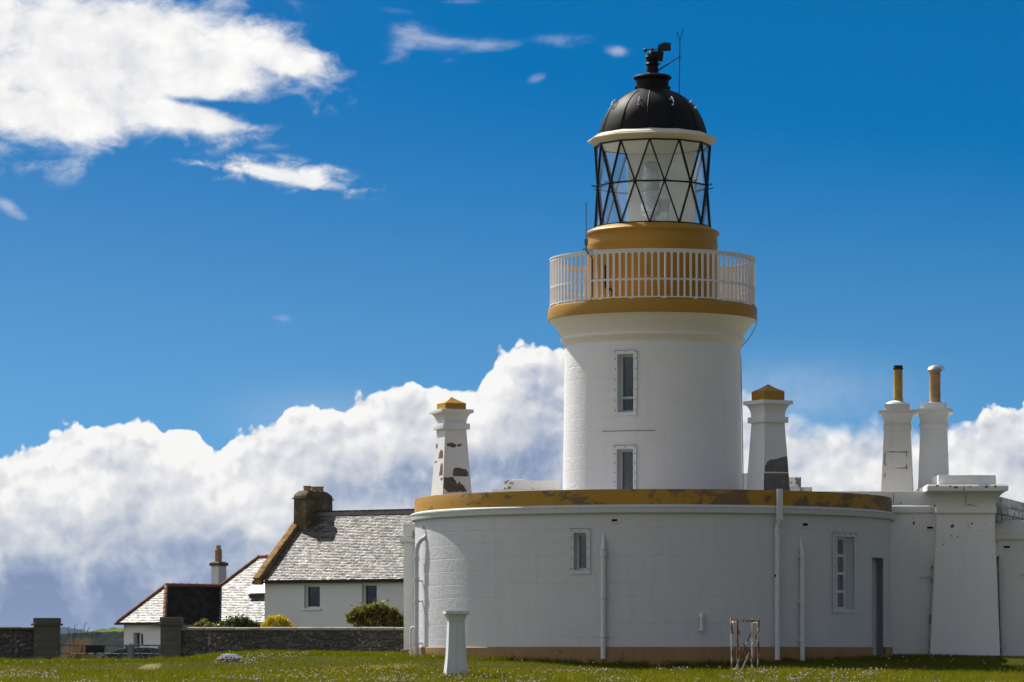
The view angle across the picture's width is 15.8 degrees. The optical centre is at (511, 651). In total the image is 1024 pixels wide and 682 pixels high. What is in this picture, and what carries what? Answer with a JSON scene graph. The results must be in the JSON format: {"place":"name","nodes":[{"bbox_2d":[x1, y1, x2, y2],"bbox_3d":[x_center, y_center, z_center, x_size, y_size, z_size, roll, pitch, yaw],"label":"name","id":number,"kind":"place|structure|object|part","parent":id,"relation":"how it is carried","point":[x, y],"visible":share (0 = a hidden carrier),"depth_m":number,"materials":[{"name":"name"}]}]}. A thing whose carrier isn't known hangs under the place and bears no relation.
{"place":"outdoors","nodes":[
{"label":"outdoors","id":0,"kind":"place"},
{"bbox_2d":[60,627,85,633],"bbox_3d":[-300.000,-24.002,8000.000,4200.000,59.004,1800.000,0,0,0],"label":"distant mountain","id":1,"kind":"structure","parent":0,"point":[64,630],"depth_m":7856.43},
{"bbox_2d":[60,627,123,658],"bbox_3d":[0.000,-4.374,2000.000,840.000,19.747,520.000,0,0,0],"label":"wooded hill","id":2,"kind":"structure","parent":0,"point":[113,636],"depth_m":1866.78,"materials":[{"name":"green plant"}]},
{"bbox_2d":[0,648,1023,681],"bbox_3d":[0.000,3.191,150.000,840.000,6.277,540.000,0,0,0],"label":"ground","id":3,"kind":"structure","parent":0,"point":[151,665],"depth_m":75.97,"materials":[{"name":"green plant"}]},
{"bbox_2d":[0,627,33,659],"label":"stone boundary wall","id":4,"kind":"structure","parent":3,"relation":"on","point":[17,642],"depth_m":90.00,"materials":[{"name":"grey stone"}]},
{"bbox_2d":[31,618,62,659],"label":"gate pier","id":5,"kind":"structure","parent":3,"relation":"on","point":[46,637],"depth_m":89.91,"materials":[{"name":"stone"}]},
{"bbox_2d":[59,644,94,658],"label":"gate leaf","id":6,"kind":"object","parent":5,"relation":"attached to","point":[60,645],"visible":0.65,"depth_m":90.09,"materials":[{"name":"grey metal"}]},
{"bbox_2d":[85,644,104,652],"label":"sign board","id":7,"kind":"object","parent":6,"relation":"attached to","point":[94,648],"visible":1,"depth_m":90.02,"materials":[{"name":"grey metal"}]},
{"bbox_2d":[60,623,99,659],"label":"dry reed clump","id":8,"kind":"object","parent":3,"relation":"on","point":[74,649],"visible":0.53,"depth_m":96.79,"materials":[{"name":"brown plant"}]},
{"bbox_2d":[98,647,158,660],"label":"parked car","id":9,"kind":"object","parent":3,"relation":"on","point":[146,649],"visible":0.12,"depth_m":140.29,"materials":[{"name":"grey paint"}]},
{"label":"window","id":10,"kind":"part","parent":9,"relation":"part of","materials":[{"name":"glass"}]},
{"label":"window","id":11,"kind":"part","parent":9,"relation":"part of","materials":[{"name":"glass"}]},
{"bbox_2d":[125,643,132,659],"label":"gate post","id":12,"kind":"object","parent":3,"relation":"on","point":[130,649],"visible":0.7,"depth_m":90.05,"materials":[{"name":"grey stone"}]},
{"bbox_2d":[95,644,127,658],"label":"gate leaf","id":13,"kind":"object","parent":12,"relation":"attached to","point":[111,653],"visible":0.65,"depth_m":90.09,"materials":[{"name":"grey metal"}]},
{"bbox_2d":[133,644,159,659],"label":"gate leaf","id":14,"kind":"object","parent":12,"relation":"attached to","point":[140,653],"visible":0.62,"depth_m":90.08,"materials":[{"name":"grey metal"}]},
{"bbox_2d":[158,617,184,658],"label":"gate pier","id":15,"kind":"structure","parent":3,"relation":"on","point":[170,636],"depth_m":89.91,"materials":[{"name":"stone"}]},
{"bbox_2d":[114,545,268,647],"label":"hipped cottage","id":16,"kind":"structure","parent":3,"relation":"on","point":[219,598],"depth_m":150.06,"materials":[{"name":"grey stone"}]},
{"bbox_2d":[140,633,142,646],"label":"window","id":17,"kind":"structure","parent":16,"relation":"in","point":[141,634],"depth_m":149.46,"materials":[{"name":"white glass"}]},
{"bbox_2d":[193,619,215,626],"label":"green shrub","id":18,"kind":"object","parent":3,"relation":"on","point":[203,623],"visible":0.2,"depth_m":92.91,"materials":[{"name":"green plant"}]},
{"bbox_2d":[218,653,242,661],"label":"flower clump","id":19,"kind":"object","parent":3,"relation":"on","point":[230,657],"visible":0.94,"depth_m":77.42,"materials":[{"name":"white plant"}]},
{"bbox_2d":[215,613,261,626],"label":"green shrub","id":20,"kind":"object","parent":3,"relation":"on","point":[241,621],"visible":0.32,"depth_m":93.28,"materials":[{"name":"green plant"}]},
{"bbox_2d":[260,613,293,626],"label":"gorse bush","id":21,"kind":"object","parent":3,"relation":"on","point":[278,619],"visible":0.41,"depth_m":92.86,"materials":[{"name":"yellow plant"}]},
{"bbox_2d":[181,627,403,656],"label":"stone boundary wall","id":22,"kind":"structure","parent":3,"relation":"on","point":[199,640],"depth_m":90.00,"materials":[{"name":"grey stone"}]},
{"bbox_2d":[252,486,413,626],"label":"long white cottage","id":23,"kind":"structure","parent":3,"relation":"on","point":[323,565],"depth_m":121.68,"materials":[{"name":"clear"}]},
{"bbox_2d":[302,585,320,609],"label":"window","id":24,"kind":"structure","parent":23,"relation":"in","point":[312,591],"depth_m":121.66,"materials":[{"name":"white glass"}]},
{"bbox_2d":[364,584,376,603],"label":"window","id":25,"kind":"structure","parent":23,"relation":"in","point":[370,590],"depth_m":120.57,"materials":[{"name":"white glass"}]},
{"bbox_2d":[345,598,403,626],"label":"olive bush","id":26,"kind":"object","parent":3,"relation":"on","point":[374,613],"visible":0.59,"depth_m":93.81,"materials":[{"name":"green plant"}]},
{"bbox_2d":[400,523,414,654],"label":"narrow end wing","id":27,"kind":"structure","parent":3,"relation":"on","point":[407,541],"depth_m":83.20,"materials":[{"name":"white paint"}]},
{"bbox_2d":[443,611,468,675],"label":"sundial pedestal","id":28,"kind":"object","parent":3,"relation":"on","point":[455,658],"visible":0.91,"depth_m":69.83,"materials":[{"name":"white stone"}]},
{"bbox_2d":[0,650,1018,681],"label":"thrift flowers","id":29,"kind":"object","parent":3,"relation":"on","point":[216,661],"visible":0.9,"depth_m":68.97,"materials":[{"name":"pink plant"}]},
{"bbox_2d":[265,655,939,679],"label":"buttercups","id":30,"kind":"object","parent":3,"relation":"on","point":[389,665],"visible":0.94,"depth_m":74.26,"materials":[{"name":"yellow plant"}]},
{"bbox_2d":[410,384,895,665],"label":"round keepers house","id":31,"kind":"structure","parent":3,"relation":"on","point":[521,568],"depth_m":77.44,"materials":[{"name":"white paint"}]},
{"bbox_2d":[570,528,590,573],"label":"window","id":32,"kind":"structure","parent":31,"relation":"in","point":[583,534],"depth_m":77.03,"materials":[{"name":"white paint"}]},
{"bbox_2d":[548,28,756,489],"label":"lighthouse tower","id":33,"kind":"structure","parent":31,"relation":"on","point":[651,329],"depth_m":80.60,"materials":[{"name":"white paint"}]},
{"bbox_2d":[613,445,636,488],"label":"window","id":34,"kind":"structure","parent":33,"relation":"in","point":[628,457],"depth_m":80.37,"materials":[{"name":"white paint"}]},
{"bbox_2d":[614,350,636,415],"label":"window","id":35,"kind":"structure","parent":33,"relation":"in","point":[628,362],"depth_m":80.35,"materials":[{"name":"white paint"}]},
{"bbox_2d":[832,532,856,612],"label":"window","id":36,"kind":"structure","parent":31,"relation":"in","point":[839,543],"depth_m":78.76,"materials":[{"name":"white paint"}]},
{"bbox_2d":[872,558,882,655],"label":"door","id":37,"kind":"structure","parent":31,"relation":"in","point":[879,561],"depth_m":80.16,"materials":[{"name":"grey paint"}]},
{"bbox_2d":[730,618,759,668],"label":"plant guard","id":38,"kind":"object","parent":3,"relation":"on","point":[736,621],"visible":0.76,"depth_m":73.02,"materials":[{"name":"white wood"}]},
{"bbox_2d":[818,365,1023,655],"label":"flat roofed wing","id":39,"kind":"structure","parent":3,"relation":"on","point":[944,597],"depth_m":82.62,"materials":[{"name":"white paint"}]},
{"bbox_2d":[995,520,1023,656],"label":"side wing","id":40,"kind":"structure","parent":3,"relation":"on","point":[1009,539],"depth_m":83.55,"materials":[{"name":"white paint"}]},
{"bbox_2d":[0,0,1023,630],"label":"sky","id":41,"kind":"structure","parent":0,"point":[249,249],"materials":[{"name":"blue"}]}
]}

